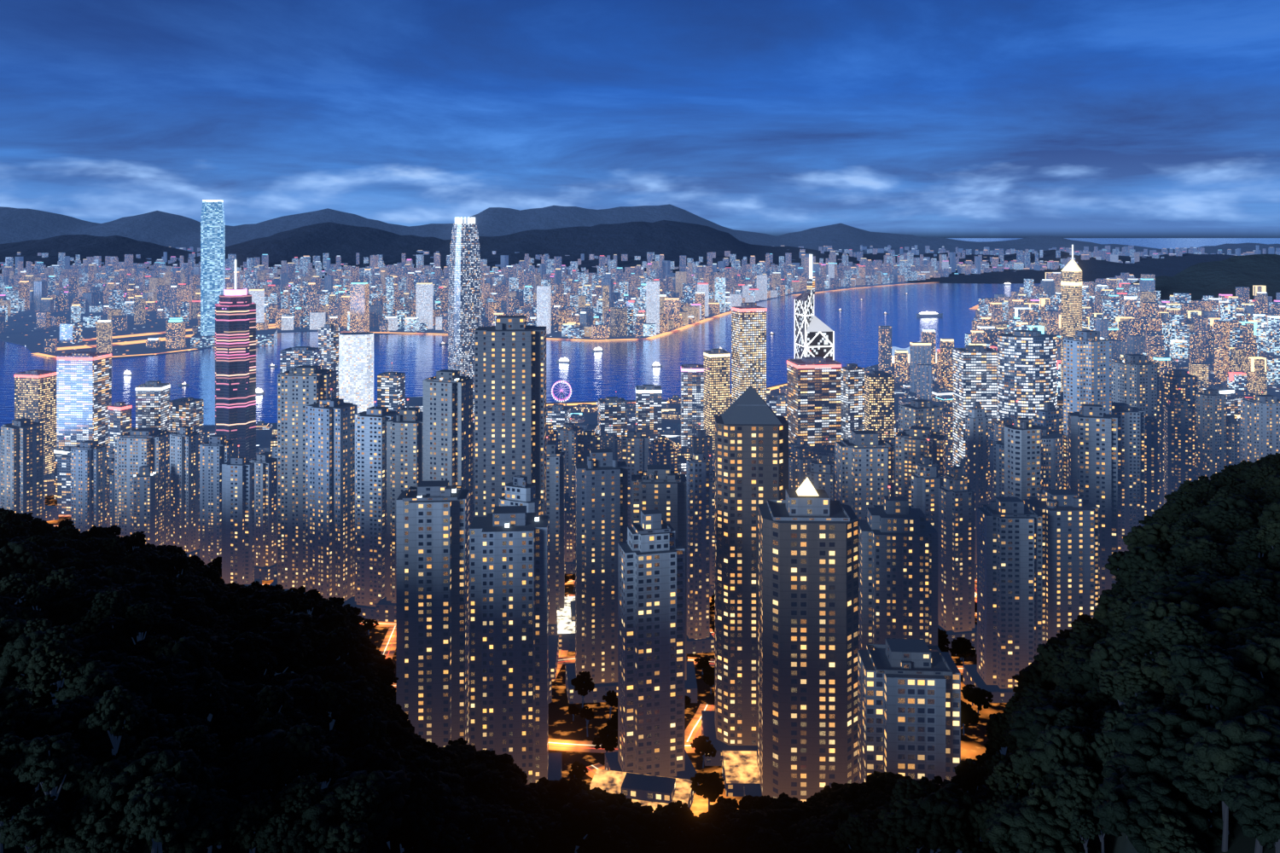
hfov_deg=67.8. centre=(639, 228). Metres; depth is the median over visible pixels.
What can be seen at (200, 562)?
tree
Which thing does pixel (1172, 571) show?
tree
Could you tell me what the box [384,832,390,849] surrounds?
tree
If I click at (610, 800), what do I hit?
tree
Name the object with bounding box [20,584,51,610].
tree
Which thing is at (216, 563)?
tree
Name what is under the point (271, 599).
tree
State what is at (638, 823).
tree
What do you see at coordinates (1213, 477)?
tree
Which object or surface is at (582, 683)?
tree
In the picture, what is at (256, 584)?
tree
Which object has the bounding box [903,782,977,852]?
tree
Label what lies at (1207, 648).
tree
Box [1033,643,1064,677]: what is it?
tree
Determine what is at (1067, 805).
tree
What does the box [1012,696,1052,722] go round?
tree
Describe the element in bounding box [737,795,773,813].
tree
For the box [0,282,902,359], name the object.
kowloon ground
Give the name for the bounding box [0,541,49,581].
tree
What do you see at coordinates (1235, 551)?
tree
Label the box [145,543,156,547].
tree
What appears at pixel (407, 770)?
tree
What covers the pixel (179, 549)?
tree
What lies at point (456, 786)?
tree
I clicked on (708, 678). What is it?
tree
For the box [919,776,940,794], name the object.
tree
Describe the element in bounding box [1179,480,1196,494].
tree
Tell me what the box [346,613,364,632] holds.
tree
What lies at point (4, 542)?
tree
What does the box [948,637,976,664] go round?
tree
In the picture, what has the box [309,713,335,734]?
tree
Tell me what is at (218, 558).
tree
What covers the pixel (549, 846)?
tree
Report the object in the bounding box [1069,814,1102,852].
tree
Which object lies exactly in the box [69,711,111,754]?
tree
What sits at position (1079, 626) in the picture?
tree
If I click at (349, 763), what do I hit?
tree
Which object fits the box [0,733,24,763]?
tree
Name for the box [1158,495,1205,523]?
tree
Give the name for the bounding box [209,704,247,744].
tree
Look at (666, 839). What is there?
tree
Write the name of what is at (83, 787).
tree
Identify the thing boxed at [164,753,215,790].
tree
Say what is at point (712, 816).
tree
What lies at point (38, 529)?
tree
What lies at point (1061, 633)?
tree
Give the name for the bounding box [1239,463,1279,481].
tree
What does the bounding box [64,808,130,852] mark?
tree
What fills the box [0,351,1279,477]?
island ground
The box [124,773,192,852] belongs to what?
tree
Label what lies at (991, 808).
tree
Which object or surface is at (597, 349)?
boat
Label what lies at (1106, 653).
tree
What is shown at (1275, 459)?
tree
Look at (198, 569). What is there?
tree
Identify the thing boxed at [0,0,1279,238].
sky
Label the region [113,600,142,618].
tree
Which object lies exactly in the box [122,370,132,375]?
boat
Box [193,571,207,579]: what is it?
tree
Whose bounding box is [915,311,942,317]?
boat
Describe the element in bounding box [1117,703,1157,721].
tree
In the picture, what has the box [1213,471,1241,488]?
tree
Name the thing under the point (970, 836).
tree
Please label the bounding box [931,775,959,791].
tree
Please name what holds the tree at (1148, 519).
on the terrain ground at (562, 725)
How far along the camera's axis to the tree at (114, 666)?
250.25 m
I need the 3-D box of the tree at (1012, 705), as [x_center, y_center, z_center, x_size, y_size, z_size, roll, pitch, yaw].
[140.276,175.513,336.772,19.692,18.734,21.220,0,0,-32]
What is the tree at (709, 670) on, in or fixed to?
on the terrain ground at (562, 725)
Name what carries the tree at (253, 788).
on the terrain ground at (562, 725)
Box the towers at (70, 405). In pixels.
[0,217,1279,521]
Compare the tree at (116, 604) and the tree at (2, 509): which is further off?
the tree at (2, 509)
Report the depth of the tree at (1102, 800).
194.99 m
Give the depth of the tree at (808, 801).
324.44 m
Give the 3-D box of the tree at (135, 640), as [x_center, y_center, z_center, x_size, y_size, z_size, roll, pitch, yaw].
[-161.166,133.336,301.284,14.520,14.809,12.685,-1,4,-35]
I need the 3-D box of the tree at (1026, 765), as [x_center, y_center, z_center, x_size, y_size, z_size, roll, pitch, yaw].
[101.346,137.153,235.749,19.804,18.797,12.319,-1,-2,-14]
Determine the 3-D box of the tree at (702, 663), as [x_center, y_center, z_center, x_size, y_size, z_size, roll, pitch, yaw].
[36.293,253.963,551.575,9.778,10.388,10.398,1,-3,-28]
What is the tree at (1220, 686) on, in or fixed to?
on the terrain ground at (562, 725)
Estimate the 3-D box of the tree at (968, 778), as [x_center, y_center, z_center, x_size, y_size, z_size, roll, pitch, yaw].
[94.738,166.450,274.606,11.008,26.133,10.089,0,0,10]
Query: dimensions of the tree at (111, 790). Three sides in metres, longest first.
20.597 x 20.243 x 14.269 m
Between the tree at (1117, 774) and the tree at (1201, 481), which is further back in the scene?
the tree at (1201, 481)
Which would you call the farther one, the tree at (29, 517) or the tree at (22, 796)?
the tree at (29, 517)
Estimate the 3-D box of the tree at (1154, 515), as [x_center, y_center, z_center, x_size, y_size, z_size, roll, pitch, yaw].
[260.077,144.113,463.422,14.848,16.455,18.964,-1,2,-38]
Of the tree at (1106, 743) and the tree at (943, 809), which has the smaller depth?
the tree at (1106, 743)
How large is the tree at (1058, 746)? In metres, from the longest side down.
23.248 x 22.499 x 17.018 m
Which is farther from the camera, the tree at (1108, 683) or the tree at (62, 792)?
the tree at (1108, 683)
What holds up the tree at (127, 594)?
on the terrain ground at (562, 725)
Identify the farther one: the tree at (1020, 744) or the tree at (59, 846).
the tree at (1020, 744)
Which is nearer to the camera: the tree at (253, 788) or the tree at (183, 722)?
the tree at (253, 788)
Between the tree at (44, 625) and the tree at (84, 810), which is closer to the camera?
the tree at (84, 810)
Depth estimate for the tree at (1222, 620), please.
215.58 m
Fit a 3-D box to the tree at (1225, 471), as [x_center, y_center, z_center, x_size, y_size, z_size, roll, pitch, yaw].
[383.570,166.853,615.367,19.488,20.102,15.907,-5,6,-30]
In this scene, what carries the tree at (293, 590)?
on the terrain ground at (562, 725)
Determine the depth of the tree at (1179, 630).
207.61 m
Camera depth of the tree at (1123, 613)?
303.50 m
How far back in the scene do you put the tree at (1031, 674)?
364.63 m
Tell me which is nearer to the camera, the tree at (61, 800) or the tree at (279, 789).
the tree at (61, 800)
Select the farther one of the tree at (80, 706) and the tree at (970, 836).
the tree at (970, 836)
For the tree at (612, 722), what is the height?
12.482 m
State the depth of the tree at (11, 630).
266.46 m
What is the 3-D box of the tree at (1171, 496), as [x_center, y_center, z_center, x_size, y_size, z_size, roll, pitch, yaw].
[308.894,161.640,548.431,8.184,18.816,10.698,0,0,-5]
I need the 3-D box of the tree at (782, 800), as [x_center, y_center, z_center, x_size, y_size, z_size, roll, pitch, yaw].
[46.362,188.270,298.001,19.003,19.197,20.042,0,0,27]
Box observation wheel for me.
[551,380,571,406]
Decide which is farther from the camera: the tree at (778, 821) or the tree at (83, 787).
the tree at (778, 821)
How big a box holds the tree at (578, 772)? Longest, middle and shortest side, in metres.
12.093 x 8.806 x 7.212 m
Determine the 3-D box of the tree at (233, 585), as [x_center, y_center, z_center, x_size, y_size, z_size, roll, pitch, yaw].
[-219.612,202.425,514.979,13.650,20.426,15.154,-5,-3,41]
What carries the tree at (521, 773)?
on the terrain ground at (562, 725)
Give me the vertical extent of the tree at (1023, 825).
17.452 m
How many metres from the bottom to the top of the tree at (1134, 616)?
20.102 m
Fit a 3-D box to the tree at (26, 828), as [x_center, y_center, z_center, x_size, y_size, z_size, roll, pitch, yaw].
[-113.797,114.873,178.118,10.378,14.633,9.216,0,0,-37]
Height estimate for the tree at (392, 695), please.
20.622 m
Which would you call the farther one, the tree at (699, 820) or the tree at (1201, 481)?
the tree at (1201, 481)
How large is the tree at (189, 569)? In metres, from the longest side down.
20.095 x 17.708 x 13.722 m
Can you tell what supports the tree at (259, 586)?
on the terrain ground at (562, 725)
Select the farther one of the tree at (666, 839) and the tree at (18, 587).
the tree at (18, 587)
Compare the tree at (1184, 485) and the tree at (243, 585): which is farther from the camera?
the tree at (1184, 485)
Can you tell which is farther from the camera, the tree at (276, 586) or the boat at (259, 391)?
the boat at (259, 391)
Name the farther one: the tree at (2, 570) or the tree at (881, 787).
the tree at (2, 570)
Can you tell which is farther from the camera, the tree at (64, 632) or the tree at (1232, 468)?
the tree at (1232, 468)
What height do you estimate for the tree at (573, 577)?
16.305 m
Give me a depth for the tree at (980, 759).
357.50 m
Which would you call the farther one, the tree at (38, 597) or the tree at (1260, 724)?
the tree at (38, 597)
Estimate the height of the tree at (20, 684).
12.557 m
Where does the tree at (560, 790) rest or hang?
on the terrain ground at (562, 725)
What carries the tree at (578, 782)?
on the terrain ground at (562, 725)
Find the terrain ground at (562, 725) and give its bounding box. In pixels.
[2,494,1275,852]
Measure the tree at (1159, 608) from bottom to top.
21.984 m
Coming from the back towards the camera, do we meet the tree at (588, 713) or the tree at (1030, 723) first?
the tree at (588, 713)
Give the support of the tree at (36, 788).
on the terrain ground at (562, 725)
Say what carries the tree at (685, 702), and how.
on the terrain ground at (562, 725)
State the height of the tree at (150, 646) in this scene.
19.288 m
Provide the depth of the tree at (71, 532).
482.39 m
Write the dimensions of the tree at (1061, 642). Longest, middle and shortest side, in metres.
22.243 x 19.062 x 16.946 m
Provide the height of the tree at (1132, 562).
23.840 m
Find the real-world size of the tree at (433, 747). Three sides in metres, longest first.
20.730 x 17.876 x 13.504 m
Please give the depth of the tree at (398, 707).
383.70 m
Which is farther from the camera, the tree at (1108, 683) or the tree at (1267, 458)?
the tree at (1267, 458)
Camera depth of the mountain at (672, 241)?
8741.45 m
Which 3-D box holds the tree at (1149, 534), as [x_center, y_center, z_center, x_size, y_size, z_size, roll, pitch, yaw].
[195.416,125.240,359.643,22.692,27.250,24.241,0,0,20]
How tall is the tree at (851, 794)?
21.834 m
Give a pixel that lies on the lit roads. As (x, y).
(691, 731)
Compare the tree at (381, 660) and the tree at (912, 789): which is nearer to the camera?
the tree at (912, 789)
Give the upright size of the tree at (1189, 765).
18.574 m
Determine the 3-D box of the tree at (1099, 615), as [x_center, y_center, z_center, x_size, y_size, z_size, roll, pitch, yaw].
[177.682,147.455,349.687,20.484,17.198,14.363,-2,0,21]
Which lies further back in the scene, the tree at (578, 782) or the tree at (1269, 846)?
the tree at (578, 782)
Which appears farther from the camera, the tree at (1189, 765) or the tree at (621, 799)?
the tree at (621, 799)
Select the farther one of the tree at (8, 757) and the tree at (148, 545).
the tree at (148, 545)
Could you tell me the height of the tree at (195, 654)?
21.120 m
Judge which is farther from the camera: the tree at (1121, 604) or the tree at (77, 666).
the tree at (1121, 604)
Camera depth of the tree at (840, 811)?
262.81 m
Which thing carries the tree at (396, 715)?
on the terrain ground at (562, 725)
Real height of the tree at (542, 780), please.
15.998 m
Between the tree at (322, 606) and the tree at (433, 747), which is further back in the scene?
the tree at (322, 606)
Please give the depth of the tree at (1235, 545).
291.61 m
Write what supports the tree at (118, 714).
on the terrain ground at (562, 725)
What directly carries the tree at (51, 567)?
on the terrain ground at (562, 725)
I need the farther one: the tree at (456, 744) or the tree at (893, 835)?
the tree at (456, 744)
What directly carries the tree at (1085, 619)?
on the terrain ground at (562, 725)
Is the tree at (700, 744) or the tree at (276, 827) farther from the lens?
the tree at (700, 744)
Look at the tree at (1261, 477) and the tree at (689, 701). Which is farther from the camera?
the tree at (689, 701)
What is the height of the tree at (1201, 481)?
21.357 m
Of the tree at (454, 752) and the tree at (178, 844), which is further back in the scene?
the tree at (454, 752)
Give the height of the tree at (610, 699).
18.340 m
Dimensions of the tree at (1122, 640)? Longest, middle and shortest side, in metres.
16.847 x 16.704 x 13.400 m
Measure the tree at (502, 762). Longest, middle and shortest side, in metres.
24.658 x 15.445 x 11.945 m
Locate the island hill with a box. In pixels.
[1130,254,1279,302]
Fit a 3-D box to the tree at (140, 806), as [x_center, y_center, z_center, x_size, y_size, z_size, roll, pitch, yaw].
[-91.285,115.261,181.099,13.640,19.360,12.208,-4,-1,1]
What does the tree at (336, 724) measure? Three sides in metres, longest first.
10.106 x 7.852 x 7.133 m
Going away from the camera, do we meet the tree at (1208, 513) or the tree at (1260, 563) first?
the tree at (1260, 563)
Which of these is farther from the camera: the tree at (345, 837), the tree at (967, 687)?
the tree at (967, 687)
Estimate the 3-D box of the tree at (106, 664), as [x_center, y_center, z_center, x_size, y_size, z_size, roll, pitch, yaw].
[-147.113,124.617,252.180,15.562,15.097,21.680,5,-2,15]
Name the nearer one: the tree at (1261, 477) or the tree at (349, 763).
the tree at (349, 763)
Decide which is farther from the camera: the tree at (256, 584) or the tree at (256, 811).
the tree at (256, 584)
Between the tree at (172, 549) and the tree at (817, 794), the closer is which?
the tree at (817, 794)
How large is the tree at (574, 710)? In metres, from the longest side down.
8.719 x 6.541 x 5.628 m
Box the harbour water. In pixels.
[0,238,1279,429]
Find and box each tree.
[0,507,15,514]
[0,511,16,522]
[0,518,16,540]
[0,536,36,548]
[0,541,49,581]
[0,567,5,575]
[0,574,29,605]
[0,619,39,657]
[0,630,84,689]
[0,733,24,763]
[0,740,39,790]
[0,797,22,852]
[0,798,64,852]
[1,510,18,517]
[6,678,32,701]
[6,783,33,820]
[11,732,92,800]
[13,573,39,603]
[17,512,34,521]
[17,606,53,627]
[17,682,58,711]
[19,735,78,792]
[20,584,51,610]
[20,811,83,852]
[22,772,77,814]
[23,587,56,612]
[23,617,52,634]
[25,695,45,706]
[27,640,82,704]
[28,517,54,536]
[28,791,68,805]
[33,794,65,824]
[38,566,81,590]
[38,756,96,789]
[41,561,58,578]
[41,625,82,650]
[46,648,81,704]
[52,589,103,627]
[52,662,111,704]
[54,518,75,531]
[54,660,129,708]
[56,695,103,736]
[58,525,81,540]
[63,664,123,688]
[63,756,137,811]
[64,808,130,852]
[67,793,129,834]
[69,676,120,700]
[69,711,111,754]
[72,764,105,801]
[78,733,135,767]
[80,589,133,624]
[85,525,107,538]
[86,686,141,756]
[88,749,198,812]
[91,691,149,733]
[101,524,121,539]
[104,587,135,605]
[107,830,146,852]
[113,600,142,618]
[118,535,146,548]
[118,781,198,852]
[122,603,160,645]
[122,634,175,656]
[123,531,145,549]
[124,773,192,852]
[129,631,151,647]
[133,634,172,657]
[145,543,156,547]
[145,789,237,852]
[149,636,217,671]
[151,546,166,555]
[163,545,185,556]
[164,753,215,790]
[167,546,184,553]
[167,554,190,576]
[168,555,193,572]
[171,713,211,735]
[181,680,228,728]
[186,556,196,568]
[189,555,205,569]
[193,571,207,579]
[194,564,206,576]
[204,565,220,585]
[207,559,221,568]
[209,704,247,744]
[211,556,221,565]
[213,577,224,585]
[216,567,221,576]
[225,789,280,852]
[226,581,241,590]
[226,832,256,852]
[234,584,256,593]
[238,785,261,852]
[247,685,293,719]
[248,581,260,587]
[250,587,314,613]
[253,812,294,852]
[256,584,270,589]
[263,583,272,588]
[267,814,350,852]
[269,584,285,591]
[272,785,291,814]
[273,773,324,813]
[276,590,302,614]
[287,587,299,593]
[291,769,411,846]
[297,586,305,593]
[299,752,346,789]
[304,588,323,615]
[306,607,317,616]
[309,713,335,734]
[313,596,349,615]
[314,599,343,616]
[316,752,360,788]
[317,681,349,730]
[318,820,373,852]
[331,719,349,733]
[334,780,381,820]
[343,604,360,615]
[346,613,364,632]
[346,744,405,796]
[354,622,367,633]
[361,619,379,634]
[364,643,385,664]
[372,654,395,671]
[376,666,399,693]
[382,685,395,701]
[383,718,424,748]
[384,698,408,721]
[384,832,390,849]
[385,764,411,852]
[389,709,404,721]
[416,741,460,762]
[425,768,465,797]
[440,744,476,766]
[441,748,459,758]
[448,737,467,745]
[451,742,476,750]
[454,744,496,763]
[491,753,522,785]
[497,754,527,784]
[498,768,521,790]
[499,781,547,816]
[525,782,549,810]
[528,777,546,785]
[535,837,587,852]
[541,778,580,812]
[546,788,610,852]
[564,576,569,583]
[566,784,589,804]
[567,704,579,721]
[568,761,588,779]
[570,573,575,592]
[570,671,594,708]
[571,778,590,789]
[579,705,594,737]
[591,787,641,805]
[592,726,617,752]
[601,690,617,719]
[602,802,666,852]
[605,793,620,806]
[606,712,617,731]
[651,810,669,841]
[653,804,665,812]
[657,800,698,847]
[684,695,691,705]
[684,697,686,709]
[690,735,716,768]
[690,771,725,810]
[693,657,710,674]
[695,812,706,823]
[700,809,711,823]
[702,666,714,687]
[702,673,714,694]
[702,802,728,823]
[709,598,714,610]
[709,796,738,814]
[728,807,807,843]
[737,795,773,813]
[760,792,808,819]
[802,790,825,804]
[804,796,816,806]
[819,800,861,852]
[821,782,843,798]
[824,783,849,806]
[832,813,877,852]
[837,772,912,805]
[856,770,902,792]
[861,806,898,852]
[866,808,921,852]
[873,798,953,852]
[889,778,928,809]
[898,846,929,852]
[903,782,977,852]
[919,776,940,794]
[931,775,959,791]
[937,628,950,649]
[937,643,948,652]
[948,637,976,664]
[950,758,986,797]
[957,824,978,852]
[960,684,976,705]
[960,701,980,735]
[961,687,993,713]
[964,799,994,849]
[970,753,991,767]
[974,601,977,615]
[979,797,1008,829]
[980,752,1007,767]
[982,740,1000,756]
[983,753,1009,773]
[984,761,1029,796]
[984,796,1101,852]
[985,712,1008,755]
[986,783,1001,799]
[992,839,1018,852]
[997,786,1023,799]
[998,742,1009,756]
[1003,697,1026,719]
[1007,703,1061,746]
[1009,683,1049,701]
[1009,744,1047,785]
[1012,662,1051,696]
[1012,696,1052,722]
[1016,722,1054,750]
[1026,785,1058,834]
[1029,723,1099,785]
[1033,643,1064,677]
[1044,782,1103,835]
[1047,636,1068,646]
[1051,641,1093,684]
[1054,764,1104,804]
[1055,629,1069,637]
[1059,657,1100,710]
[1065,630,1111,649]
[1069,620,1099,644]
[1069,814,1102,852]
[1070,614,1091,628]
[1083,804,1110,852]
[1087,617,1095,624]
[1088,630,1155,672]
[1091,710,1122,763]
[1091,798,1127,839]
[1093,607,1109,622]
[1093,773,1234,852]
[1096,593,1122,630]
[1096,669,1135,705]
[1098,657,1127,695]
[1101,588,1116,594]
[1103,709,1204,785]
[1103,765,1175,786]
[1104,545,1176,583]
[1107,550,1125,561]
[1107,597,1137,624]
[1111,576,1121,593]
[1114,655,1163,696]
[1116,625,1156,661]
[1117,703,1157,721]
[1119,611,1127,618]
[1122,523,1174,551]
[1122,592,1218,648]
[1125,626,1164,654]
[1135,808,1206,852]
[1138,515,1156,524]
[1140,599,1210,639]
[1140,645,1206,706]
[1146,565,1190,596]
[1151,517,1159,523]
[1152,508,1162,518]
[1157,513,1176,525]
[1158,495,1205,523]
[1158,615,1221,655]
[1162,738,1222,827]
[1163,490,1175,500]
[1164,678,1206,708]
[1166,492,1181,502]
[1167,645,1269,726]
[1168,644,1230,709]
[1170,490,1187,500]
[1171,517,1198,529]
[1171,535,1221,557]
[1172,541,1226,567]
[1173,526,1221,542]
[1177,685,1210,709]
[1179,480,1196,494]
[1181,537,1229,565]
[1182,737,1242,835]
[1185,704,1279,774]
[1193,497,1261,530]
[1196,478,1210,483]
[1197,756,1243,852]
[1198,475,1209,481]
[1204,606,1274,638]
[1209,473,1220,484]
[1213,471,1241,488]
[1218,473,1240,487]
[1220,756,1279,852]
[1221,464,1239,472]
[1221,469,1238,473]
[1223,576,1233,579]
[1225,535,1242,552]
[1227,634,1279,690]
[1232,548,1268,558]
[1233,742,1279,852]
[1234,459,1253,473]
[1234,550,1277,571]
[1235,528,1275,558]
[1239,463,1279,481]
[1250,465,1279,488]
[1253,459,1268,465]
[1253,820,1275,849]
[1256,501,1279,528]
[1256,519,1279,548]
[1258,453,1274,462]
[1260,475,1279,493]
[1266,454,1279,465]
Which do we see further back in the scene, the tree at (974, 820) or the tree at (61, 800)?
the tree at (974, 820)
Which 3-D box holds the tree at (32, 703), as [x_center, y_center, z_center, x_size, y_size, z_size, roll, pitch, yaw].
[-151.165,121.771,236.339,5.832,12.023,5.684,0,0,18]
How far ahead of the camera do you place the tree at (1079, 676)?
286.61 m
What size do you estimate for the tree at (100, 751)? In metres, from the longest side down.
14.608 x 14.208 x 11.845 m
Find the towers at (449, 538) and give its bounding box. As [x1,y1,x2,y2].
[0,315,1279,812]
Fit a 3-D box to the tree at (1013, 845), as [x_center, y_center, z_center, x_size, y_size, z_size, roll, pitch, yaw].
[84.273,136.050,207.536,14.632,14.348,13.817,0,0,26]
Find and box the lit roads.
[30,282,978,779]
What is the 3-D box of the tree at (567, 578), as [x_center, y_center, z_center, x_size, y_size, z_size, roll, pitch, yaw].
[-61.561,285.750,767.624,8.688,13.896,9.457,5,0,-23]
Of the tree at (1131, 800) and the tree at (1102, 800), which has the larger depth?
the tree at (1102, 800)
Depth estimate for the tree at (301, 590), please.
719.41 m
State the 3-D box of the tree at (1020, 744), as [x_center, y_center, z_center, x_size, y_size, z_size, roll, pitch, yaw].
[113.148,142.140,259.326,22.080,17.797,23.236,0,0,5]
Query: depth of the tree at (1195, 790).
155.11 m
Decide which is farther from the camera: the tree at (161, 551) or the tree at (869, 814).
the tree at (161, 551)
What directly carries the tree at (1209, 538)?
on the terrain ground at (562, 725)
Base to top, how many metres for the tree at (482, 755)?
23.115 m
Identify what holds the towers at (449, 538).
on the terrain ground at (562, 725)
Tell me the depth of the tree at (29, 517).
575.64 m
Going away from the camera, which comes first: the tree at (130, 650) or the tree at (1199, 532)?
the tree at (130, 650)
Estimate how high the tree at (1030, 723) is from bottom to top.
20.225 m
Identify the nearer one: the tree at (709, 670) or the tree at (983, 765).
the tree at (983, 765)
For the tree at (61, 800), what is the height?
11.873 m
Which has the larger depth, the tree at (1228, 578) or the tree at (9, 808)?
the tree at (1228, 578)
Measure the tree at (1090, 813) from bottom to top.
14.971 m
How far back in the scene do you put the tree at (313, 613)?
457.94 m
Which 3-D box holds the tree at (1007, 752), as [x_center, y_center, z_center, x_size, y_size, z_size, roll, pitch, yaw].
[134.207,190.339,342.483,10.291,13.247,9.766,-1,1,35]
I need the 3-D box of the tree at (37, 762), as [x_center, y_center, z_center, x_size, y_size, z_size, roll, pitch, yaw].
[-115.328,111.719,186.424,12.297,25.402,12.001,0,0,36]
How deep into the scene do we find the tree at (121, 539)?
532.37 m
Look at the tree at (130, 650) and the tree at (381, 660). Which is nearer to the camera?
the tree at (130, 650)
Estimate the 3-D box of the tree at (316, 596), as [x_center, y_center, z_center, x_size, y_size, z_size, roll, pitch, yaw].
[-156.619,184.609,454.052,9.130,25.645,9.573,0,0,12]
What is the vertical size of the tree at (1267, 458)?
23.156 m
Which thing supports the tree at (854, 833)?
on the terrain ground at (562, 725)
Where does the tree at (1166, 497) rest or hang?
on the terrain ground at (562, 725)
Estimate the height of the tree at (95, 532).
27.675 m
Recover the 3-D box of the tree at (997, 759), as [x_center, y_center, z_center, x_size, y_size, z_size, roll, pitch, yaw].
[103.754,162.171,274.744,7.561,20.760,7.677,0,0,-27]
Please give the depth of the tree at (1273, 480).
371.73 m
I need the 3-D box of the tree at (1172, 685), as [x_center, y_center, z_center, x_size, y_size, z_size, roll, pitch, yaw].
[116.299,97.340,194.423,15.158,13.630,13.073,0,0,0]
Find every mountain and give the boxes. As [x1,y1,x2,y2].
[0,203,1279,255]
[0,220,1235,284]
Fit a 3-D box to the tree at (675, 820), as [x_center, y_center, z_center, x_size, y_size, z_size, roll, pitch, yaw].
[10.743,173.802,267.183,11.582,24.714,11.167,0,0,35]
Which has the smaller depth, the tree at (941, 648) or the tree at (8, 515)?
the tree at (8, 515)
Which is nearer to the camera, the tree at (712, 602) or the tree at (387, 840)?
the tree at (387, 840)
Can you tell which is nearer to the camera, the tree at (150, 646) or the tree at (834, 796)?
the tree at (150, 646)
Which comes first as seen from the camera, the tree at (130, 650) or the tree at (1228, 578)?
the tree at (1228, 578)
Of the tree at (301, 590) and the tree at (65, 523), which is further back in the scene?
the tree at (301, 590)
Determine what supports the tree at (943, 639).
on the terrain ground at (562, 725)
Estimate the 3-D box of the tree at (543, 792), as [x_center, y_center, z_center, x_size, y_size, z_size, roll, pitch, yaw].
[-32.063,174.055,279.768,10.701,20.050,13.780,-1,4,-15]
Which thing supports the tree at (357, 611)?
on the terrain ground at (562, 725)
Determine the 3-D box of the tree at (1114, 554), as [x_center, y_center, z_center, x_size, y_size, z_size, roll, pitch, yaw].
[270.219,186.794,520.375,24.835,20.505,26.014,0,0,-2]
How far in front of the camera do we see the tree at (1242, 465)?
550.44 m
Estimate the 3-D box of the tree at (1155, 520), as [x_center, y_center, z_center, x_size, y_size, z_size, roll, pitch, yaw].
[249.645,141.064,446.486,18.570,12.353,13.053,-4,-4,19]
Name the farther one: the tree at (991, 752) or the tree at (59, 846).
the tree at (991, 752)
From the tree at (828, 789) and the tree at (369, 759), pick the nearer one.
the tree at (369, 759)
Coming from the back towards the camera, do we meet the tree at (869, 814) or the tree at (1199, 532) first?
the tree at (1199, 532)
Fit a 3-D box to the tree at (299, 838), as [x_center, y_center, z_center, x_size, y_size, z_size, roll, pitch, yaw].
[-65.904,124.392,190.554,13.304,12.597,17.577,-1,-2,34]
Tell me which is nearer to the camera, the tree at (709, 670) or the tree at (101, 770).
the tree at (101, 770)
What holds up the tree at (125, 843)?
on the terrain ground at (562, 725)
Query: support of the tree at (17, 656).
on the terrain ground at (562, 725)
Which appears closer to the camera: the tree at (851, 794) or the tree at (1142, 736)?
the tree at (1142, 736)
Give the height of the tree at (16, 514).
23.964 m
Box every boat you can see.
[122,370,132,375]
[256,387,264,394]
[556,357,570,363]
[591,346,603,351]
[651,361,662,366]
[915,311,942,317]
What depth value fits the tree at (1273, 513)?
311.35 m
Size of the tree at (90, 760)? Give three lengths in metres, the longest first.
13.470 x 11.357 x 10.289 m
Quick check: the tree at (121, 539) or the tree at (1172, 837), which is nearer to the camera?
the tree at (1172, 837)
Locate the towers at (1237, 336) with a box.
[0,199,1279,399]
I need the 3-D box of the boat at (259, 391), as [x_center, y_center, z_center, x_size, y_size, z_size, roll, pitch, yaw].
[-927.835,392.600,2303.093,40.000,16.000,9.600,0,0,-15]
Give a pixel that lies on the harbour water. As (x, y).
(619, 368)
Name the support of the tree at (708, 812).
on the terrain ground at (562, 725)
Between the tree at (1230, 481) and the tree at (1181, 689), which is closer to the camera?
the tree at (1181, 689)
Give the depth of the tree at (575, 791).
282.32 m
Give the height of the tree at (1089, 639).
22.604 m
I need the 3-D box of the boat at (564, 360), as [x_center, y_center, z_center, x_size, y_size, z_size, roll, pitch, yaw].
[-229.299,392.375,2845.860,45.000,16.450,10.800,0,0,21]
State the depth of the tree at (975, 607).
644.33 m
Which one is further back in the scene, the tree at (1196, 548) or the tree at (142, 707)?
the tree at (1196, 548)
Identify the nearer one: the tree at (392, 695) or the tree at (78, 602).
the tree at (78, 602)
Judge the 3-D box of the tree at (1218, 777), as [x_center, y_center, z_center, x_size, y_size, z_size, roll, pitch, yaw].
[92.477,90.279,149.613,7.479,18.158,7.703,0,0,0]
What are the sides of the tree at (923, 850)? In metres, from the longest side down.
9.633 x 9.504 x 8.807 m
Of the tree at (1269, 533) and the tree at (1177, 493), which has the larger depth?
the tree at (1177, 493)
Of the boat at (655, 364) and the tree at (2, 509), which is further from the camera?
the boat at (655, 364)
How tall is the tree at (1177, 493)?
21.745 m
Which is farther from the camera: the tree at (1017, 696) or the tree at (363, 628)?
the tree at (363, 628)
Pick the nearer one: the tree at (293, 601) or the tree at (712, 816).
the tree at (712, 816)
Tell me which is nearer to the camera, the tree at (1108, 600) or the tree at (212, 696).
the tree at (212, 696)
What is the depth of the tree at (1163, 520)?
419.58 m
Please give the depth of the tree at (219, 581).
566.37 m
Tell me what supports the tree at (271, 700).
on the terrain ground at (562, 725)
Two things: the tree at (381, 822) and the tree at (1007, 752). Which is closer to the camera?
the tree at (381, 822)

